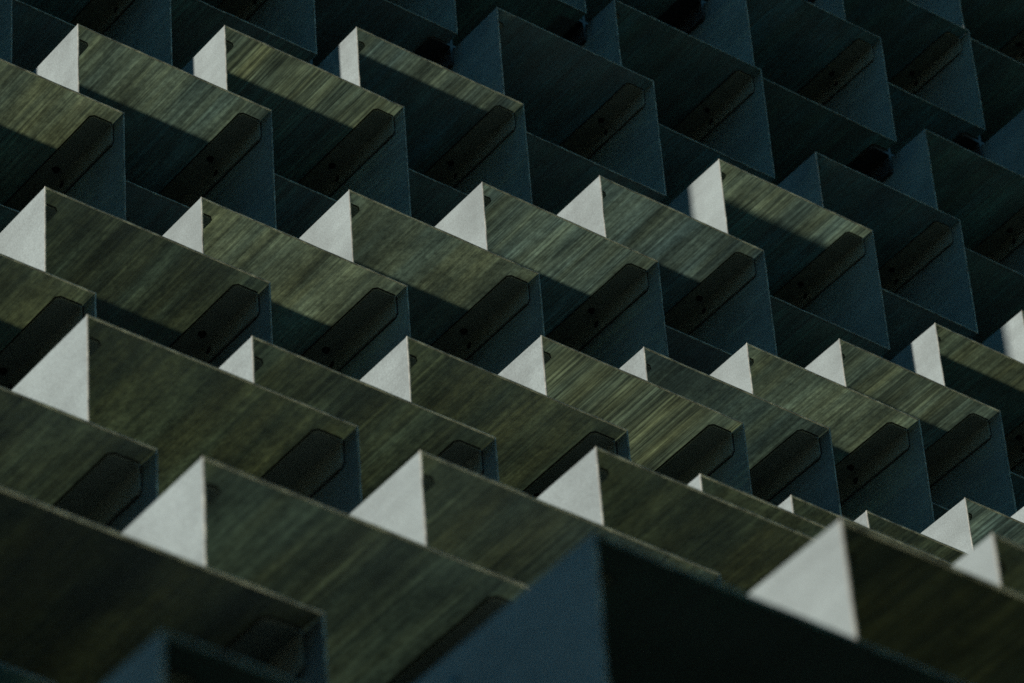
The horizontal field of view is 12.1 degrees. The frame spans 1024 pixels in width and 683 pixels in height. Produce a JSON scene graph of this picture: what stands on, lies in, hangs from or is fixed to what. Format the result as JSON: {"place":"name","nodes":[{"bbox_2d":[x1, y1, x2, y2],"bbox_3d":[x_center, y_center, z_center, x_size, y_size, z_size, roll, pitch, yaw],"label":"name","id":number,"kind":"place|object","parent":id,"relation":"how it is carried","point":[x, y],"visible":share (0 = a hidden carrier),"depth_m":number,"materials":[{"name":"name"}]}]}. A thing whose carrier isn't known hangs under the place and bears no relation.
{"place":"outdoors","nodes":[
{"label":"outdoors","id":0,"kind":"place"},
{"bbox_2d":[105,630,299,682],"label":"fibreglass box","id":1,"kind":"object","parent":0,"point":[161,656],"visible":1,"depth_m":3.21,"materials":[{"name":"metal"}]},
{"bbox_2d":[416,531,962,682],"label":"fibreglass box","id":2,"kind":"object","parent":1,"relation":"on","point":[594,607],"visible":1,"depth_m":3.88,"materials":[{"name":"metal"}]},
{"bbox_2d":[0,663,53,682],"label":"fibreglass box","id":3,"kind":"object","parent":2,"relation":"on","point":[8,674],"visible":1,"depth_m":4.52,"materials":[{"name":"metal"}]},
{"bbox_2d":[0,487,327,682],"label":"fibreglass box","id":4,"kind":"object","parent":3,"relation":"on","point":[83,600],"visible":1,"depth_m":5.15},
{"bbox_2d":[121,456,528,682],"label":"fibreglass box","id":5,"kind":"object","parent":4,"relation":"on","point":[395,607],"visible":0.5,"depth_m":5.78,"materials":[{"name":"plastic"}]},
{"bbox_2d":[349,450,720,585],"bbox_3d":[-0.506,0.890,6.867,0.639,0.460,2.001,23,-47,-30],"label":"fibreglass box","id":6,"kind":"object","parent":5,"relation":"on","point":[441,505],"visible":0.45,"depth_m":6.38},
{"bbox_2d":[0,386,157,532],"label":"fibreglass box","id":7,"kind":"object","parent":6,"relation":"on","point":[61,460],"visible":0.34,"depth_m":6.86,"materials":[{"name":"plastic"}]},
{"bbox_2d":[537,446,814,593],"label":"fibreglass box","id":8,"kind":"object","parent":6,"relation":"on","point":[741,549],"visible":0.23,"depth_m":7.07,"materials":[{"name":"plastic"}]},
{"bbox_2d":[11,314,362,513],"bbox_3d":[-1.026,0.709,7.867,0.639,0.460,2.001,23,-47,-30],"label":"fibreglass box","id":9,"kind":"object","parent":8,"relation":"on","point":[183,414],"visible":0.41,"depth_m":7.45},
{"bbox_2d":[219,336,498,501],"bbox_3d":[-0.814,0.740,8.540,0.639,0.460,2.001,23,-47,-30],"label":"fibreglass box","id":10,"kind":"object","parent":9,"relation":"on","point":[396,433],"visible":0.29,"depth_m":8.11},
{"bbox_2d":[0,253,96,389],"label":"fibreglass box","id":11,"kind":"object","parent":10,"relation":"on","point":[43,314],"visible":0.41,"depth_m":8.47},
{"bbox_2d":[0,186,272,367],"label":"fibreglass box","id":12,"kind":"object","parent":11,"relation":"on","point":[169,293],"visible":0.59,"depth_m":9.03,"materials":[{"name":"plastic"}]},
{"bbox_2d":[163,197,410,379],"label":"fibreglass box","id":13,"kind":"object","parent":12,"relation":"on","point":[335,312],"visible":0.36,"depth_m":9.70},
{"bbox_2d":[0,58,125,232],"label":"fibreglass box","id":14,"kind":"object","parent":13,"relation":"on","point":[62,139],"visible":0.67,"depth_m":9.90,"materials":[{"name":"plastic"}]},
{"bbox_2d":[33,24,276,235],"bbox_3d":[-1.309,0.074,10.866,0.639,0.460,2.001,23,-47,-30],"label":"fibreglass box","id":15,"kind":"object","parent":14,"relation":"on","point":[191,140],"visible":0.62,"depth_m":10.47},
{"bbox_2d":[299,190,544,374],"bbox_3d":[-0.728,0.431,10.707,0.639,0.460,2.001,23,-47,-30],"label":"fibreglass box","id":16,"kind":"object","parent":13,"relation":"on","point":[476,305],"visible":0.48,"depth_m":10.32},
{"bbox_2d":[688,474,828,538],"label":"fibreglass box","id":17,"kind":"object","parent":8,"relation":"on","point":[752,503],"visible":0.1,"depth_m":7.72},
{"bbox_2d":[749,518,1023,682],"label":"fibreglass box","id":18,"kind":"object","parent":2,"relation":"on","point":[862,584],"visible":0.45,"depth_m":4.56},
{"bbox_2d":[952,533,1023,595],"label":"fibreglass box","id":19,"kind":"object","parent":18,"relation":"on","point":[995,559],"visible":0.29,"depth_m":5.17,"materials":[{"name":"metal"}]},
{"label":"fibreglass box","id":20,"kind":"object","parent":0,"visible":0},
{"bbox_2d":[778,495,952,564],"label":"fibreglass box","id":21,"kind":"object","parent":20,"relation":"on","point":[808,510],"visible":0.14,"depth_m":8.40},
{"bbox_2d":[360,336,630,497],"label":"fibreglass box","id":22,"kind":"object","parent":21,"relation":"on","point":[544,443],"visible":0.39,"depth_m":8.79,"materials":[{"name":"plastic"}]},
{"bbox_2d":[498,335,751,494],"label":"fibreglass box","id":23,"kind":"object","parent":22,"relation":"on","point":[679,438],"visible":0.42,"depth_m":9.44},
{"bbox_2d":[619,347,841,515],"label":"fibreglass box","id":24,"kind":"object","parent":23,"relation":"on","point":[790,452],"visible":0.25,"depth_m":10.14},
{"bbox_2d":[855,510,966,563],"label":"fibreglass box","id":25,"kind":"object","parent":21,"relation":"on","point":[903,534],"visible":0.16,"depth_m":9.14,"materials":[{"name":"plastic"}]},
{"bbox_2d":[921,497,1023,552],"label":"fibreglass box","id":26,"kind":"object","parent":25,"relation":"on","point":[966,525],"visible":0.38,"depth_m":9.76,"materials":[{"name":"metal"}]},
{"bbox_2d":[1011,507,1023,522],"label":"fibreglass box","id":27,"kind":"object","parent":26,"relation":"on","point":[1019,515],"depth_m":10.43,"materials":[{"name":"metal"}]},
{"bbox_2d":[710,343,934,532],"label":"fibreglass box","id":28,"kind":"object","parent":27,"relation":"on","point":[879,459],"visible":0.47,"depth_m":10.78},
{"bbox_2d":[435,182,668,368],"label":"fibreglass box","id":29,"kind":"object","parent":28,"relation":"on","point":[602,299],"visible":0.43,"depth_m":10.95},
{"bbox_2d":[182,25,411,237],"bbox_3d":[-1.035,0.036,11.495,0.639,0.460,2.001,23,-47,-30],"label":"fibreglass box","id":30,"kind":"object","parent":29,"relation":"on","point":[336,138],"visible":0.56,"depth_m":11.09,"materials":[{"name":"plastic"}]},
{"bbox_2d":[12,0,171,71],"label":"fibreglass box","id":31,"kind":"object","parent":30,"relation":"on","point":[42,30],"visible":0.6,"depth_m":11.15,"materials":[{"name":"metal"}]},
{"bbox_2d":[171,0,316,69],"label":"fibreglass box","id":32,"kind":"object","parent":31,"relation":"on","point":[288,27],"visible":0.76,"depth_m":11.56,"materials":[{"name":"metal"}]},
{"bbox_2d":[309,27,531,226],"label":"fibreglass box","id":33,"kind":"object","parent":30,"relation":"on","point":[465,137],"visible":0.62,"depth_m":11.71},
{"bbox_2d":[414,7,665,214],"bbox_3d":[-0.425,-0.086,12.671,0.639,0.460,2.000,23,-47,-30],"label":"fibreglass box","id":34,"kind":"object","parent":33,"relation":"on","point":[590,117],"visible":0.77,"depth_m":12.23,"materials":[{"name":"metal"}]},
{"bbox_2d":[312,0,457,66],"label":"fibreglass box","id":35,"kind":"object","parent":34,"relation":"on","point":[412,26],"visible":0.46,"depth_m":12.11,"materials":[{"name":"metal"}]},
{"bbox_2d":[557,175,777,374],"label":"fibreglass box","id":36,"kind":"object","parent":29,"relation":"on","point":[717,309],"visible":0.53,"depth_m":11.54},
{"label":"fibreglass box","id":37,"kind":"object","parent":27,"relation":"on","visible":0},
{"bbox_2d":[805,339,1016,520],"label":"fibreglass box","id":38,"kind":"object","parent":37,"relation":"on","point":[964,445],"visible":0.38,"depth_m":11.43,"materials":[{"name":"plastic"}]},
{"bbox_2d":[890,323,1023,511],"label":"fibreglass box","id":39,"kind":"object","parent":38,"relation":"on","point":[957,362],"visible":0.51,"depth_m":11.99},
{"bbox_2d":[659,159,889,367],"bbox_3d":[0.125,0.297,12.557,0.639,0.460,2.001,23,-47,-30],"label":"fibreglass box","id":40,"kind":"object","parent":39,"relation":"on","point":[824,283],"visible":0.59,"depth_m":12.12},
{"bbox_2d":[778,152,977,360],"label":"fibreglass box","id":41,"kind":"object","parent":40,"relation":"on","point":[922,266],"visible":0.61,"depth_m":12.74,"materials":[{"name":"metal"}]},
{"bbox_2d":[561,0,774,205],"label":"fibreglass box","id":42,"kind":"object","parent":41,"relation":"on","point":[711,105],"visible":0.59,"depth_m":12.86,"materials":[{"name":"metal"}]},
{"bbox_2d":[452,0,586,45],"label":"fibreglass box","id":43,"kind":"object","parent":42,"relation":"on","point":[560,18],"visible":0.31,"depth_m":12.69,"materials":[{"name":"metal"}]},
{"bbox_2d":[657,0,896,185],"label":"fibreglass box","id":44,"kind":"object","parent":42,"relation":"on","point":[825,85],"visible":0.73,"depth_m":13.32,"materials":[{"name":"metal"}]},
{"bbox_2d":[806,0,985,154],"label":"fibreglass box","id":45,"kind":"object","parent":44,"relation":"on","point":[932,80],"visible":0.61,"depth_m":13.97,"materials":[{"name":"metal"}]},
{"bbox_2d":[909,0,1023,142],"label":"fibreglass box","id":46,"kind":"object","parent":45,"relation":"on","point":[995,28],"visible":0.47,"depth_m":14.32,"materials":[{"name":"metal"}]},
{"bbox_2d":[848,129,1023,343],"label":"fibreglass box","id":47,"kind":"object","parent":41,"relation":"on","point":[980,198],"visible":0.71,"depth_m":13.23,"materials":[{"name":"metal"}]},
{"bbox_2d":[954,110,1023,175],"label":"fibreglass box","id":48,"kind":"object","parent":47,"relation":"on","point":[1004,146],"visible":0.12,"depth_m":13.70,"materials":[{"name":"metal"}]},
{"bbox_2d":[971,310,1023,362],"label":"fibreglass box","id":49,"kind":"object","parent":39,"relation":"on","point":[1007,338],"visible":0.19,"depth_m":12.46,"materials":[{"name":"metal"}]},
{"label":"fibreglass box","id":50,"kind":"object","parent":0,"visible":0},
{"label":"fibreglass box","id":51,"kind":"object","parent":50,"relation":"on","visible":0},
{"bbox_2d":[0,0,11,62],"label":"fibreglass box","id":52,"kind":"object","parent":51,"relation":"on","point":[5,30],"visible":0.64,"depth_m":10.50,"materials":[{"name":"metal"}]}
]}

